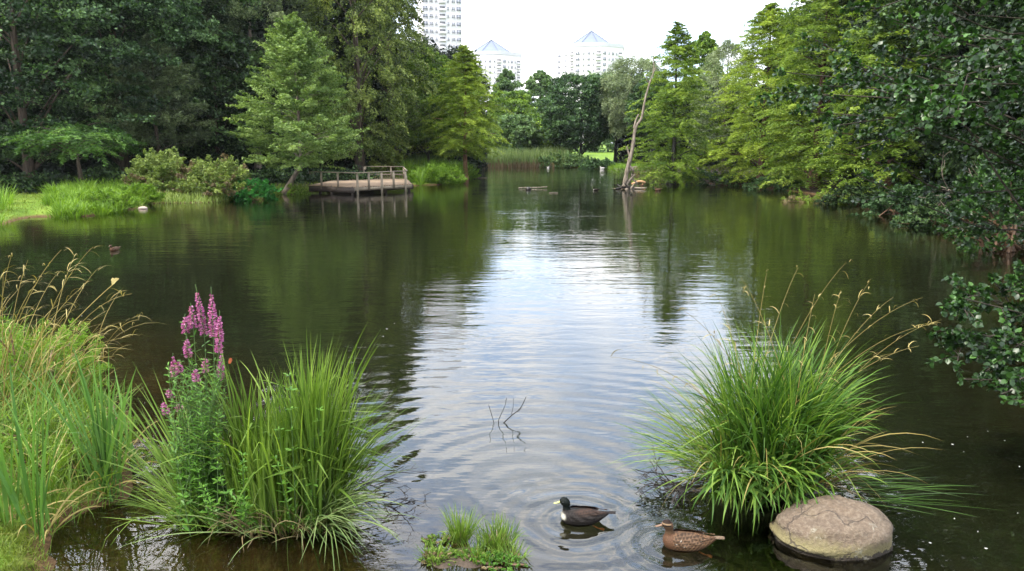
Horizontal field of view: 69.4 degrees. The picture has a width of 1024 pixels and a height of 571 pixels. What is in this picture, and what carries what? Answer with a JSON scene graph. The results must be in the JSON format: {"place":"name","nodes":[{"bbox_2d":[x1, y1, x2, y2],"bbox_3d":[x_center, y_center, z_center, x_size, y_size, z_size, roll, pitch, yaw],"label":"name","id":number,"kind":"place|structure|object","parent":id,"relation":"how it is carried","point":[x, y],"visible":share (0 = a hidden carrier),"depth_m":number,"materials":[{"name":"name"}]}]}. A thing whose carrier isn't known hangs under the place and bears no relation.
{"place":"outdoors","nodes":[
{"label":"outdoors","id":0,"kind":"place"},
{"bbox_2d":[0,144,1023,570],"bbox_3d":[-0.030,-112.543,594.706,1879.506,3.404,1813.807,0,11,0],"label":"ground","id":1,"kind":"structure","parent":0,"point":[458,344],"depth_m":11.02,"materials":[{"name":"liquid"}]},
{"bbox_2d":[0,179,19,225],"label":"bank grass","id":2,"kind":"structure","parent":1,"relation":"on","point":[3,201],"depth_m":28.86,"materials":[{"name":"green plant"}]},
{"bbox_2d":[0,183,51,223],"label":"lawn grass","id":3,"kind":"structure","parent":1,"relation":"on","point":[32,196],"depth_m":30.63,"materials":[{"name":"green plant"}]},
{"bbox_2d":[0,517,53,570],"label":"mossy turf","id":4,"kind":"structure","parent":1,"relation":"on","point":[20,538],"depth_m":5.04,"materials":[{"name":"green plant"}]},
{"bbox_2d":[0,404,78,527],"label":"iris plant","id":5,"kind":"object","parent":1,"relation":"on","point":[12,499],"visible":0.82,"depth_m":5.24,"materials":[{"name":"green plant"}]},
{"bbox_2d":[0,344,103,544],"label":"iris plant","id":6,"kind":"object","parent":1,"relation":"on","point":[40,485],"visible":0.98,"depth_m":5.11,"materials":[{"name":"green plant"}]},
{"bbox_2d":[0,316,112,418],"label":"feathery herb","id":7,"kind":"object","parent":1,"relation":"on","point":[81,337],"visible":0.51,"depth_m":7.80,"materials":[{"name":"green plant"}]},
{"bbox_2d":[0,118,149,180],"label":"young tree","id":8,"kind":"object","parent":1,"relation":"on","point":[75,150],"visible":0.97,"depth_m":36.17,"materials":[{"name":"green plant"}]},
{"bbox_2d":[0,245,157,416],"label":"nodding reeds","id":9,"kind":"object","parent":1,"relation":"on","point":[39,337],"visible":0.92,"depth_m":7.08,"materials":[{"name":"plant"}]},
{"bbox_2d":[18,341,145,505],"bbox_3d":[-3.272,1.092,5.637,0.788,1.266,0.679,-8,13,-34],"label":"iris plant","id":10,"kind":"object","parent":1,"relation":"on","point":[102,447],"visible":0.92,"depth_m":5.75,"materials":[{"name":"green plant"}]},
{"bbox_2d":[0,307,168,549],"bbox_3d":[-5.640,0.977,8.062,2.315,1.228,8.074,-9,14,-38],"label":"bank undergrowth","id":11,"kind":"object","parent":1,"relation":"on","point":[63,460],"visible":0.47,"depth_m":6.11,"materials":[{"name":"green plant"}]},
{"bbox_2d":[0,397,169,485],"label":"feathery herb","id":12,"kind":"object","parent":1,"relation":"on","point":[29,429],"visible":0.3,"depth_m":6.21,"materials":[{"name":"green plant"}]},
{"bbox_2d":[0,0,188,179],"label":"oak tree","id":13,"kind":"object","parent":1,"relation":"on","point":[23,122],"visible":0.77,"depth_m":38.48,"materials":[{"name":"green plant"}]},
{"bbox_2d":[37,174,154,217],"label":"bank grass","id":14,"kind":"structure","parent":1,"relation":"on","point":[61,200],"depth_m":30.52,"materials":[{"name":"green plant"}]},
{"bbox_2d":[73,187,144,208],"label":"bank weeds","id":15,"kind":"object","parent":1,"relation":"on","point":[120,198],"visible":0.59,"depth_m":30.76,"materials":[{"name":"green plant"}]},
{"bbox_2d":[84,160,135,174],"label":"dark undergrowth","id":16,"kind":"object","parent":1,"relation":"on","point":[98,169],"visible":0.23,"depth_m":53.25,"materials":[{"name":"green plant"}]},
{"bbox_2d":[0,0,235,171],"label":"oak tree","id":17,"kind":"object","parent":1,"relation":"on","point":[67,108],"visible":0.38,"depth_m":41.15,"materials":[{"name":"green plant"}]},
{"bbox_2d":[81,368,169,471],"bbox_3d":[-3.376,1.132,6.389,0.918,0.901,0.520,0,11,0],"label":"iris plant","id":18,"kind":"object","parent":1,"relation":"on","point":[131,446],"visible":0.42,"depth_m":6.34,"materials":[{"name":"green plant"}]},
{"bbox_2d":[112,182,165,203],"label":"bank weeds","id":19,"kind":"object","parent":1,"relation":"on","point":[157,196],"visible":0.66,"depth_m":33.63,"materials":[{"name":"green plant"}]},
{"bbox_2d":[83,31,216,153],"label":"pine tree","id":20,"kind":"object","parent":1,"relation":"on","point":[175,112],"visible":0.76,"depth_m":41.06,"materials":[{"name":"green plant"}]},
{"bbox_2d":[84,366,233,550],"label":"flopped grass","id":21,"kind":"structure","parent":1,"relation":"on","point":[158,454],"depth_m":5.57,"materials":[{"name":"green plant"}]},
{"bbox_2d":[118,146,202,192],"bbox_3d":[-17.489,-5.693,36.973,4.820,2.574,3.580,0,11,0],"label":"bramble thicket","id":22,"kind":"object","parent":1,"relation":"on","point":[159,169],"visible":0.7,"depth_m":36.42,"materials":[{"name":"green plant"}]},
{"bbox_2d":[63,0,267,163],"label":"oak tree","id":23,"kind":"object","parent":1,"relation":"on","point":[217,23],"visible":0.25,"depth_m":45.15,"materials":[{"name":"green plant"}]},
{"bbox_2d":[0,164,379,193],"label":"woodland undergrowth","id":24,"kind":"object","parent":1,"relation":"on","point":[29,185],"visible":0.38,"depth_m":39.56,"materials":[{"name":"green plant"}]},
{"bbox_2d":[162,153,258,197],"bbox_3d":[-15.010,-5.457,37.013,4.951,2.392,3.686,0,11,0],"label":"bramble thicket","id":25,"kind":"object","parent":1,"relation":"on","point":[224,176],"visible":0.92,"depth_m":36.39,"materials":[{"name":"green plant"}]},
{"bbox_2d":[151,33,280,163],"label":"broadleaf tree","id":26,"kind":"object","parent":1,"relation":"on","point":[230,142],"visible":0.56,"depth_m":45.11,"materials":[{"name":"green plant"}]},
{"bbox_2d":[138,182,308,207],"bbox_3d":[-14.873,-4.770,38.186,3.962,0.974,12.736,6,12,28],"label":"shore fringe","id":27,"kind":"object","parent":1,"relation":"on","point":[179,195],"visible":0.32,"depth_m":35.62,"materials":[{"name":"green plant"}]},
{"bbox_2d":[0,0,491,176],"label":"woodland","id":28,"kind":"object","parent":1,"relation":"on","point":[71,167],"visible":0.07,"depth_m":59.81,"materials":[{"name":"green plant"}]},
{"bbox_2d":[221,177,283,200],"bbox_3d":[-13.104,-4.756,37.079,2.597,1.306,2.327,-10,15,-42],"label":"nettle patch","id":29,"kind":"object","parent":1,"relation":"on","point":[266,189],"visible":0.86,"depth_m":36.71,"materials":[{"name":"green plant"}]},
{"bbox_2d":[175,0,330,171],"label":"pine tree","id":30,"kind":"object","parent":1,"relation":"on","point":[250,34],"visible":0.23,"depth_m":47.17,"materials":[{"name":"green plant"}]},
{"bbox_2d":[116,320,424,570],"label":"reed clump","id":31,"kind":"object","parent":1,"relation":"on","point":[256,441],"visible":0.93,"depth_m":5.38,"materials":[{"name":"green plant"}]},
{"bbox_2d":[346,465,441,520],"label":"wet twigs","id":32,"kind":"object","parent":31,"relation":"attached to","point":[391,494],"visible":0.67,"depth_m":5.96,"materials":[{"name":"brown wood"}]},
{"bbox_2d":[261,183,310,194],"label":"bank herbs","id":33,"kind":"object","parent":1,"relation":"on","point":[296,189],"visible":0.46,"depth_m":41.10,"materials":[{"name":"green plant"}]},
{"bbox_2d":[222,11,369,193],"bbox_3d":[-11.648,-9.674,40.198,7.596,10.014,7.560,-5,12,-25],"label":"larch tree","id":34,"kind":"object","parent":1,"relation":"on","point":[289,38],"visible":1,"depth_m":39.35,"materials":[{"name":"green plant"}]},
{"bbox_2d":[275,170,402,191],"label":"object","id":35,"kind":"structure","parent":1,"relation":"on","point":[351,170],"depth_m":55.09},
{"bbox_2d":[263,0,443,173],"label":"hornbeam tree","id":36,"kind":"object","parent":1,"relation":"on","point":[356,89],"visible":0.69,"depth_m":52.94,"materials":[{"name":"green plant"}]},
{"bbox_2d":[309,166,412,194],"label":"viewing deck","id":37,"kind":"structure","parent":1,"relation":"on","point":[368,185],"depth_m":42.51,"materials":[{"name":"brown wood"}]},
{"bbox_2d":[331,0,432,165],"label":"hornbeam tree","id":38,"kind":"object","parent":1,"relation":"on","point":[392,49],"visible":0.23,"depth_m":61.91,"materials":[{"name":"green plant"}]},
{"bbox_2d":[366,149,407,172],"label":"rounded bush","id":39,"kind":"object","parent":1,"relation":"on","point":[384,162],"visible":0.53,"depth_m":62.63,"materials":[{"name":"green plant"}]},
{"bbox_2d":[382,152,446,169],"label":"tall sedge","id":40,"kind":"object","parent":1,"relation":"on","point":[417,157],"visible":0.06,"depth_m":66.00,"materials":[{"name":"green plant"}]},
{"bbox_2d":[386,46,467,161],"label":"broadleaf tree","id":41,"kind":"object","parent":1,"relation":"on","point":[434,70],"visible":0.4,"depth_m":59.01,"materials":[{"name":"green plant"}]},
{"bbox_2d":[394,154,477,185],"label":"bank grass","id":42,"kind":"structure","parent":1,"relation":"on","point":[411,166],"depth_m":55.00,"materials":[{"name":"green plant"}]},
{"bbox_2d":[408,162,467,184],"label":"peninsula weeds","id":43,"kind":"object","parent":1,"relation":"on","point":[451,177],"visible":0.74,"depth_m":50.70,"materials":[{"name":"green plant"}]},
{"bbox_2d":[417,0,461,57],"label":"apartment tower","id":44,"kind":"structure","parent":1,"relation":"on","point":[442,22],"depth_m":287.72,"materials":[{"name":"white concrete"}]},
{"bbox_2d":[418,67,482,162],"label":"broadleaf tree","id":45,"kind":"object","parent":1,"relation":"on","point":[447,156],"visible":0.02,"depth_m":65.97,"materials":[{"name":"green plant"}]},
{"bbox_2d":[413,44,514,179],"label":"cypress tree","id":46,"kind":"object","parent":1,"relation":"on","point":[465,101],"visible":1,"depth_m":55.53,"materials":[{"name":"green plant"}]},
{"bbox_2d":[457,162,480,178],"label":"peninsula weeds","id":47,"kind":"object","parent":1,"relation":"on","point":[475,174],"visible":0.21,"depth_m":58.66,"materials":[{"name":"green plant"}]},
{"bbox_2d":[471,35,521,113],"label":"pyramid roof tower","id":48,"kind":"structure","parent":1,"relation":"on","point":[495,58],"depth_m":390.09,"materials":[{"name":"white concrete"}]},
{"bbox_2d":[485,68,528,121],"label":"broadleaf tree","id":49,"kind":"object","parent":1,"relation":"on","point":[505,82],"visible":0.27,"depth_m":113.41,"materials":[{"name":"green plant"}]},
{"bbox_2d":[487,90,540,145],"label":"broadleaf tree","id":50,"kind":"object","parent":1,"relation":"on","point":[521,99],"visible":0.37,"depth_m":103.19,"materials":[{"name":"green plant"}]},
{"bbox_2d":[489,113,542,154],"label":"broadleaf tree","id":51,"kind":"object","parent":1,"relation":"on","point":[528,134],"visible":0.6,"depth_m":91.89,"materials":[{"name":"green plant"}]},
{"bbox_2d":[459,145,572,167],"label":"reed bed","id":52,"kind":"object","parent":1,"relation":"on","point":[518,156],"visible":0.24,"depth_m":87.81,"materials":[{"name":"green plant"}]},
{"bbox_2d":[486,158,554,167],"bbox_3d":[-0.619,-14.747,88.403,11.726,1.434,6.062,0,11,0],"label":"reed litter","id":53,"kind":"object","parent":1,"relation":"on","point":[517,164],"visible":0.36,"depth_m":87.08,"materials":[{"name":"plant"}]},
{"bbox_2d":[514,116,567,149],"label":"broadleaf tree","id":54,"kind":"object","parent":1,"relation":"on","point":[538,126],"visible":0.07,"depth_m":93.54,"materials":[{"name":"green plant"}]},
{"bbox_2d":[513,69,569,143],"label":"broadleaf tree","id":55,"kind":"object","parent":1,"relation":"on","point":[533,87],"visible":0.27,"depth_m":116.52,"materials":[{"name":"green plant"}]},
{"bbox_2d":[538,149,589,167],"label":"waterside bush","id":56,"kind":"object","parent":1,"relation":"on","point":[574,159],"visible":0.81,"depth_m":85.54,"materials":[{"name":"green plant"}]},
{"bbox_2d":[536,72,624,153],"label":"lime tree","id":57,"kind":"object","parent":1,"relation":"on","point":[557,123],"visible":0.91,"depth_m":86.33,"materials":[{"name":"green plant"}]},
{"bbox_2d":[557,26,624,142],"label":"pyramid roof tower","id":58,"kind":"structure","parent":1,"relation":"on","point":[592,51],"depth_m":370.38,"materials":[{"name":"white concrete"}]},
{"bbox_2d":[577,157,615,168],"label":"waterside bush","id":59,"kind":"object","parent":1,"relation":"on","point":[592,163],"visible":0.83,"depth_m":81.94,"materials":[{"name":"green plant"}]},
{"bbox_2d":[583,72,637,161],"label":"lime tree","id":60,"kind":"object","parent":1,"relation":"on","point":[615,153],"visible":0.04,"depth_m":91.65,"materials":[{"name":"green plant"}]},
{"bbox_2d":[487,69,757,152],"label":"woodland","id":61,"kind":"object","parent":1,"relation":"on","point":[608,144],"depth_m":143.97,"materials":[{"name":"green plant"}]},
{"bbox_2d":[579,163,669,170],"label":"shore grass","id":62,"kind":"structure","parent":1,"relation":"on","point":[620,165],"depth_m":79.57,"materials":[{"name":"green plant"}]},
{"bbox_2d":[598,54,667,162],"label":"willow tree","id":63,"kind":"object","parent":1,"relation":"on","point":[643,65],"visible":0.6,"depth_m":84.08,"materials":[{"name":"green plant"}]},
{"bbox_2d":[611,165,664,173],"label":"bank herbs","id":64,"kind":"object","parent":1,"relation":"on","point":[623,172],"visible":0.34,"depth_m":69.23,"materials":[{"name":"green plant"}]},
{"bbox_2d":[624,76,682,161],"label":"lime tree","id":65,"kind":"object","parent":1,"relation":"on","point":[635,95],"visible":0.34,"depth_m":80.72,"materials":[{"name":"green plant"}]},
{"bbox_2d":[619,21,732,185],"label":"cypress tree","id":66,"kind":"object","parent":1,"relation":"on","point":[679,53],"visible":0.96,"depth_m":49.93,"materials":[{"name":"green plant"}]},
{"bbox_2d":[668,30,727,147],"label":"broadleaf tree","id":67,"kind":"object","parent":1,"relation":"on","point":[705,42],"visible":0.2,"depth_m":81.72,"materials":[{"name":"green plant"}]},
{"bbox_2d":[679,166,717,181],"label":"bush","id":68,"kind":"object","parent":1,"relation":"on","point":[707,174],"visible":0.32,"depth_m":54.16,"materials":[{"name":"green plant"}]},
{"bbox_2d":[688,38,761,166],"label":"willow tree","id":69,"kind":"object","parent":1,"relation":"on","point":[726,46],"visible":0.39,"depth_m":72.66,"materials":[{"name":"green plant"}]},
{"bbox_2d":[699,171,755,185],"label":"bush","id":70,"kind":"object","parent":1,"relation":"on","point":[713,178],"visible":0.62,"depth_m":49.69,"materials":[{"name":"green plant"}]},
{"bbox_2d":[696,2,823,184],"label":"cypress tree","id":71,"kind":"object","parent":1,"relation":"on","point":[764,22],"visible":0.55,"depth_m":47.80,"materials":[{"name":"green plant"}]},
{"bbox_2d":[605,260,938,535],"bbox_3d":[2.234,0.990,6.186,3.073,2.269,2.527,2,11,13],"label":"sedge clump","id":72,"kind":"object","parent":1,"relation":"on","point":[774,440],"visible":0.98,"depth_m":5.92,"materials":[{"name":"plant"}]},
{"bbox_2d":[634,443,702,517],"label":"wet twigs","id":73,"kind":"object","parent":72,"relation":"attached to","point":[680,489],"visible":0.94,"depth_m":5.99,"materials":[{"name":"brown wood"}]},
{"bbox_2d":[835,466,995,517],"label":"trailing grass","id":74,"kind":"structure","parent":72,"relation":"attached to","point":[899,494],"depth_m":5.88,"materials":[{"name":"green plant"}]},
{"bbox_2d":[741,175,806,190],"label":"bush","id":75,"kind":"object","parent":1,"relation":"on","point":[761,179],"visible":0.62,"depth_m":45.02,"materials":[{"name":"green plant"}]},
{"bbox_2d":[739,0,869,192],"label":"cypress tree","id":76,"kind":"object","parent":1,"relation":"on","point":[812,178],"visible":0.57,"depth_m":42.17,"materials":[{"name":"green plant"}]},
{"bbox_2d":[780,188,836,202],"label":"grass","id":77,"kind":"structure","parent":1,"relation":"on","point":[822,193],"depth_m":35.58,"materials":[{"name":"green plant"}]},
{"bbox_2d":[612,0,1023,207],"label":"woodland","id":78,"kind":"object","parent":1,"relation":"on","point":[961,52],"visible":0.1,"depth_m":41.51,"materials":[{"name":"green plant"}]},
{"bbox_2d":[813,182,881,204],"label":"bush","id":79,"kind":"object","parent":1,"relation":"on","point":[836,197],"visible":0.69,"depth_m":34.17,"materials":[{"name":"green plant"}]},
{"bbox_2d":[789,0,958,203],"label":"cypress tree","id":80,"kind":"object","parent":1,"relation":"on","point":[891,149],"visible":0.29,"depth_m":34.11,"materials":[{"name":"green plant"}]},
{"bbox_2d":[748,0,1023,249],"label":"alder tree","id":81,"kind":"object","parent":1,"relation":"on","point":[931,104],"visible":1,"depth_m":9.66,"materials":[{"name":"green plant"}]},
{"bbox_2d":[852,182,937,216],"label":"bush","id":82,"kind":"object","parent":1,"relation":"on","point":[875,204],"visible":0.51,"depth_m":29.17,"materials":[{"name":"green plant"}]},
{"bbox_2d":[822,0,1019,195],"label":"broadleaf tree","id":83,"kind":"object","parent":1,"relation":"on","point":[877,19],"visible":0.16,"depth_m":33.04,"materials":[{"name":"green plant"}]},
{"bbox_2d":[889,192,994,229],"bbox_3d":[14.673,-2.505,25.237,3.071,1.444,2.270,-3,11,-14],"label":"bush","id":84,"kind":"object","parent":1,"relation":"on","point":[924,218],"visible":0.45,"depth_m":24.99,"materials":[{"name":"green plant"}]},
{"bbox_2d":[864,0,1023,197],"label":"broadleaf tree","id":85,"kind":"object","parent":1,"relation":"on","point":[953,158],"visible":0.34,"depth_m":28.27,"materials":[{"name":"green plant"}]},
{"bbox_2d":[924,259,1023,407],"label":"alder tree","id":86,"kind":"object","parent":1,"relation":"on","point":[960,299],"visible":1,"depth_m":7.01,"materials":[{"name":"green plant"}]},
{"bbox_2d":[936,148,1023,254],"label":"leafy bush","id":87,"kind":"object","parent":1,"relation":"on","point":[970,205],"visible":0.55,"depth_m":19.37,"materials":[{"name":"green plant"}]},
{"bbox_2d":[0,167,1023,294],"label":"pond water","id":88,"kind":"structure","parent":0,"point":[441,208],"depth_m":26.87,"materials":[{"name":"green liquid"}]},
{"bbox_2d":[159,284,234,531],"bbox_3d":[-2.351,0.879,5.498,0.725,1.799,0.570,0,11,0],"label":"loosestrife","id":89,"kind":"object","parent":88,"relation":"on","point":[209,472],"visible":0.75,"depth_m":5.44,"materials":[{"name":"green plant"}]},
{"bbox_2d":[173,433,255,535],"bbox_3d":[-2.102,1.453,5.314,0.662,0.739,0.318,2,11,12],"label":"mint plant","id":90,"kind":"object","parent":88,"relation":"on","point":[245,506],"visible":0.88,"depth_m":5.35,"materials":[{"name":"green plant"}]},
{"bbox_2d":[222,372,323,534],"bbox_3d":[-1.659,1.204,5.238,0.686,1.258,0.388,0,11,0],"label":"mint plant","id":91,"kind":"object","parent":88,"relation":"on","point":[286,499],"visible":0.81,"depth_m":5.29,"materials":[{"name":"green plant"}]},
{"bbox_2d":[412,547,495,570],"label":"mud islet","id":92,"kind":"object","parent":88,"relation":"in","point":[460,564],"visible":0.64,"depth_m":5.00,"materials":[{"name":"soil"}]},
{"bbox_2d":[414,537,456,563],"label":"grass tuft","id":93,"kind":"object","parent":92,"relation":"on","point":[431,552],"visible":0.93,"depth_m":5.07,"materials":[{"name":"green plant"}]},
{"bbox_2d":[421,532,454,546],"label":"islet weed","id":94,"kind":"object","parent":92,"relation":"on","point":[444,540],"visible":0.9,"depth_m":5.29,"materials":[{"name":"green plant"}]},
{"bbox_2d":[419,545,459,566],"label":"islet weed","id":95,"kind":"object","parent":92,"relation":"on","point":[445,552],"visible":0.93,"depth_m":5.07,"materials":[{"name":"green plant"}]},
{"bbox_2d":[452,547,488,560],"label":"islet weed","id":96,"kind":"object","parent":92,"relation":"on","point":[468,556],"visible":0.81,"depth_m":5.07,"materials":[{"name":"green plant"}]},
{"bbox_2d":[453,534,500,564],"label":"grass tuft","id":97,"kind":"object","parent":92,"relation":"on","point":[477,547],"visible":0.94,"depth_m":5.09,"materials":[{"name":"green plant"}]},
{"bbox_2d":[439,501,487,545],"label":"grass tuft","id":98,"kind":"object","parent":88,"relation":"on","point":[457,531],"visible":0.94,"depth_m":5.25,"materials":[{"name":"green plant"}]},
{"bbox_2d":[468,511,526,550],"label":"grass tuft","id":99,"kind":"object","parent":88,"relation":"on","point":[493,540],"visible":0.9,"depth_m":5.25,"materials":[{"name":"green plant"}]},
{"bbox_2d":[474,548,531,570],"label":"islet weed","id":100,"kind":"object","parent":88,"relation":"on","point":[507,566],"visible":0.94,"depth_m":4.99,"materials":[{"name":"green plant"}]},
{"bbox_2d":[482,532,534,563],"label":"grass tuft","id":101,"kind":"object","parent":88,"relation":"on","point":[523,556],"visible":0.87,"depth_m":5.10,"materials":[{"name":"green plant"}]},
{"bbox_2d":[554,497,615,530],"bbox_3d":[0.548,1.705,5.570,0.471,0.226,0.170,1,11,4],"label":"duck","id":102,"kind":"object","parent":88,"relation":"on","point":[578,516],"visible":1,"depth_m":5.53},
{"bbox_2d":[616,182,644,188],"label":"driftwood heap","id":103,"kind":"object","parent":88,"relation":"in","point":[627,187],"visible":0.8,"depth_m":45.76,"materials":[{"name":"black wood"}]},
{"bbox_2d":[622,51,655,188],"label":"dead tree","id":104,"kind":"object","parent":88,"relation":"in","point":[628,169],"visible":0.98,"depth_m":45.53,"materials":[{"name":"grey wood"}]},
{"bbox_2d":[655,519,724,557],"bbox_3d":[1.253,1.770,5.217,0.488,0.234,0.176,1,11,6],"label":"duck","id":105,"kind":"object","parent":88,"relation":"on","point":[683,540],"visible":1,"depth_m":5.18},
{"bbox_2d":[770,495,892,570],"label":"boulder","id":106,"kind":"object","parent":88,"relation":"in","point":[830,533],"visible":0.98,"depth_m":5.13,"materials":[{"name":"stone"}]},
{"bbox_2d":[391,0,809,136],"label":"sky","id":107,"kind":"structure","parent":0,"point":[534,29],"materials":[{"name":"white"}]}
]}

